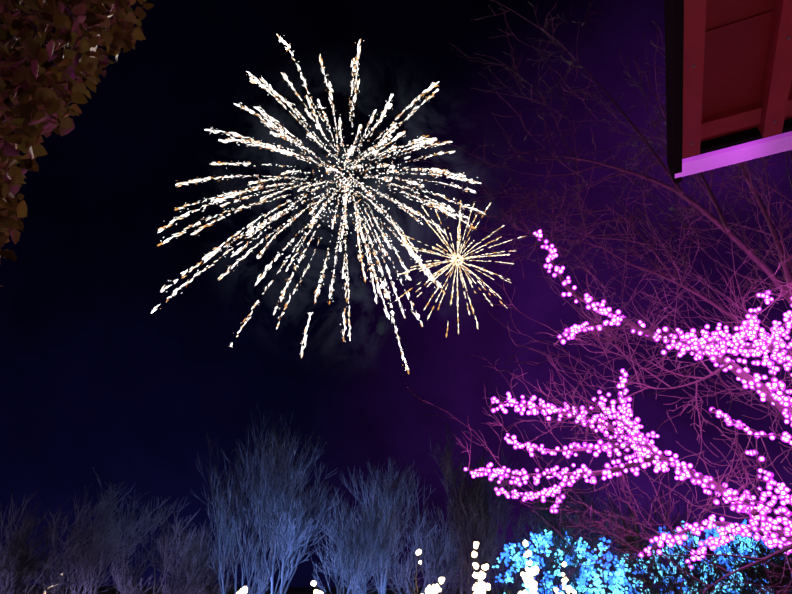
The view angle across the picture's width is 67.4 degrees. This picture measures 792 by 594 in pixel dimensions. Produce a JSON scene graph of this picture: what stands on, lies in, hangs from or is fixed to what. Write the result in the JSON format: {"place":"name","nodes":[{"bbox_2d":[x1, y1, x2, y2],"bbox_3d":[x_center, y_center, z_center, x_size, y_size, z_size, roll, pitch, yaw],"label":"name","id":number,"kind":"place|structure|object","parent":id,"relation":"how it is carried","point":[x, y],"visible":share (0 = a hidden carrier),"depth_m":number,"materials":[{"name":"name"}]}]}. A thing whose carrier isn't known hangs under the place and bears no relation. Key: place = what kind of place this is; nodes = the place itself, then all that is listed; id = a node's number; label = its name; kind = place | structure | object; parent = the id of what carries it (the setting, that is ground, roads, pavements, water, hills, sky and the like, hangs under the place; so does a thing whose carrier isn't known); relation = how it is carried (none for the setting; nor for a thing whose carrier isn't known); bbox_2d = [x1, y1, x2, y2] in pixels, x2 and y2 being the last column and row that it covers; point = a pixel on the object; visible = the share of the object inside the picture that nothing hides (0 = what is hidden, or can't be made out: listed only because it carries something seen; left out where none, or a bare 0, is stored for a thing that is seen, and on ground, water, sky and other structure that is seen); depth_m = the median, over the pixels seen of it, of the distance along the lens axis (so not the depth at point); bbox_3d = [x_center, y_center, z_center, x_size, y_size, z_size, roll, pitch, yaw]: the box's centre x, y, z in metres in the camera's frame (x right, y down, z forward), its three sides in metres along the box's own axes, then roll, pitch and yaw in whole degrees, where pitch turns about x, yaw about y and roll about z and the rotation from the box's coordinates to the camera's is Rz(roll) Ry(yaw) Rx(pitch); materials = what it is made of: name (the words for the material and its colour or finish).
{"place":"outdoors","nodes":[
{"label":"outdoors","id":0,"kind":"place"},
{"bbox_2d":[151,34,485,373],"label":"firework","id":1,"kind":"object","parent":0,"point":[252,80],"visible":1,"depth_m":131.72},
{"bbox_2d":[352,286,384,333],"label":"firework smoke","id":2,"kind":"object","parent":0,"point":[382,325],"visible":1,"depth_m":144.78,"materials":[{"name":"grey"}]},
{"bbox_2d":[14,586,732,593],"bbox_3d":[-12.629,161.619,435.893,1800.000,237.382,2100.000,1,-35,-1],"label":"ground","id":3,"kind":"structure","parent":0,"point":[301,590],"depth_m":464.58,"materials":[{"name":"black plant"}]},
{"bbox_2d":[0,488,72,590],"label":"bare tree","id":4,"kind":"object","parent":3,"relation":"on","point":[26,525],"visible":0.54,"depth_m":20.94,"materials":[{"name":"grey plant"}]},
{"bbox_2d":[0,483,118,593],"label":"bare tree","id":5,"kind":"object","parent":3,"relation":"on","point":[5,574],"visible":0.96,"depth_m":20.54,"materials":[{"name":"grey plant"}]},
{"bbox_2d":[0,0,153,286],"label":"golden tree","id":6,"kind":"object","parent":3,"relation":"on","point":[35,109],"depth_m":2.87,"materials":[{"name":"brown plant"}]},
{"bbox_2d":[20,469,170,593],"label":"bare tree","id":7,"kind":"object","parent":3,"relation":"on","point":[95,548],"visible":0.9,"depth_m":22.58,"materials":[{"name":"grey plant"}]},
{"bbox_2d":[109,495,241,593],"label":"bare tree","id":8,"kind":"object","parent":3,"relation":"on","point":[171,558],"visible":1,"depth_m":27.07,"materials":[{"name":"grey plant"}]},
{"bbox_2d":[149,521,243,593],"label":"bare shrub","id":9,"kind":"object","parent":3,"relation":"on","point":[188,566],"visible":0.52,"depth_m":29.12,"materials":[{"name":"grey plant"}]},
{"bbox_2d":[190,401,315,593],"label":"bare tree","id":10,"kind":"object","parent":3,"relation":"on","point":[230,532],"visible":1,"depth_m":20.85,"materials":[{"name":"grey plant"}]},
{"bbox_2d":[216,425,345,593],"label":"bare tree","id":11,"kind":"object","parent":3,"relation":"on","point":[290,519],"visible":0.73,"depth_m":24.79,"materials":[{"name":"grey plant"}]},
{"bbox_2d":[44,540,575,593],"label":"string lights","id":12,"kind":"object","parent":3,"relation":"on","point":[530,582],"visible":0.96,"depth_m":16.07},
{"bbox_2d":[315,451,423,593],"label":"bare tree","id":13,"kind":"object","parent":3,"relation":"on","point":[403,495],"visible":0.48,"depth_m":28.18,"materials":[{"name":"grey plant"}]},
{"bbox_2d":[310,460,436,593],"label":"bare tree","id":14,"kind":"object","parent":3,"relation":"on","point":[373,541],"visible":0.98,"depth_m":22.50,"materials":[{"name":"grey plant"}]},
{"bbox_2d":[23,522,787,593],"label":"tree wood","id":15,"kind":"object","parent":3,"relation":"on","point":[516,584],"visible":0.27,"depth_m":22.84,"materials":[{"name":"plant"}]},
{"bbox_2d":[373,463,473,593],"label":"bare tree","id":16,"kind":"object","parent":3,"relation":"on","point":[450,568],"visible":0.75,"depth_m":30.35,"materials":[{"name":"grey plant"}]},
{"bbox_2d":[427,421,522,593],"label":"bare tree","id":17,"kind":"object","parent":3,"relation":"on","point":[480,522],"visible":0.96,"depth_m":23.81,"materials":[{"name":"grey plant"}]},
{"bbox_2d":[455,451,551,593],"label":"bare tree","id":18,"kind":"object","parent":3,"relation":"on","point":[503,516],"visible":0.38,"depth_m":27.00,"materials":[{"name":"grey plant"}]},
{"bbox_2d":[510,479,588,593],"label":"bare tree","id":19,"kind":"object","parent":3,"relation":"on","point":[557,541],"visible":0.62,"depth_m":24.67,"materials":[{"name":"blue plant"}]},
{"bbox_2d":[545,476,666,593],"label":"bare tree","id":20,"kind":"object","parent":3,"relation":"on","point":[592,543],"visible":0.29,"depth_m":27.45,"materials":[{"name":"blue plant"}]},
{"bbox_2d":[492,520,768,593],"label":"cyan bulbs","id":21,"kind":"object","parent":3,"relation":"on","point":[597,583],"visible":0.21,"depth_m":23.18,"materials":[{"name":"blue plastic"}]},
{"bbox_2d":[495,519,773,593],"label":"bush lights","id":22,"kind":"object","parent":3,"relation":"on","point":[581,581],"visible":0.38,"depth_m":23.38},
{"bbox_2d":[604,480,746,593],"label":"bare tree","id":23,"kind":"object","parent":3,"relation":"on","point":[696,573],"visible":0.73,"depth_m":15.99,"materials":[{"name":"blue plant"}]},
{"bbox_2d":[694,489,791,593],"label":"bare tree","id":24,"kind":"object","parent":3,"relation":"on","point":[753,577],"visible":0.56,"depth_m":14.58,"materials":[{"name":"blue plant"}]},
{"bbox_2d":[738,488,791,593],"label":"bare tree","id":25,"kind":"object","parent":3,"relation":"on","point":[779,562],"visible":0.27,"depth_m":14.63,"materials":[{"name":"plant"}]},
{"bbox_2d":[0,0,791,588],"label":"sky","id":26,"kind":"structure","parent":0,"point":[91,378],"materials":[{"name":"black"}]},
{"bbox_2d":[395,200,524,336],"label":"firework","id":27,"kind":"object","parent":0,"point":[455,257],"visible":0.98,"depth_m":149.05},
{"bbox_2d":[664,0,791,183],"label":"roof fascia","id":28,"kind":"structure","parent":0,"point":[674,16],"depth_m":2.37,"materials":[{"name":"wood"}]},
{"bbox_2d":[675,131,791,177],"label":"fascia board","id":29,"kind":"object","parent":28,"relation":"attached to","point":[763,147],"visible":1,"depth_m":2.53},
{"bbox_2d":[682,0,791,158],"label":"kiosk canopy rafters","id":30,"kind":"object","parent":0,"point":[773,105],"visible":0.86,"depth_m":2.27,"materials":[{"name":"red wood"}]},
{"bbox_2d":[690,36,790,144],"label":"screws","id":31,"kind":"object","parent":30,"relation":"attached to","point":[694,65],"visible":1,"depth_m":2.19,"materials":[{"name":"metal"}]},
{"bbox_2d":[701,0,791,141],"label":"soffit panel","id":32,"kind":"object","parent":30,"relation":"attached to","point":[735,57],"depth_m":2.24,"materials":[{"name":"red wood"}]},
{"bbox_2d":[705,10,772,34],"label":"kiosk canopy seams","id":33,"kind":"object","parent":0,"point":[744,20],"visible":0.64,"depth_m":2.12,"materials":[{"name":"red wood"}]},
{"label":"plaza paving","id":34,"kind":"structure","parent":0,"visible":0},
{"bbox_2d":[403,0,791,593],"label":"tree","id":35,"kind":"object","parent":34,"relation":"on","point":[750,252],"visible":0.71,"depth_m":5.65,"materials":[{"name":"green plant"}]},
{"bbox_2d":[464,229,791,568],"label":"string lights","id":36,"kind":"object","parent":35,"relation":"attached to","point":[751,330],"visible":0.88,"depth_m":4.99}
]}

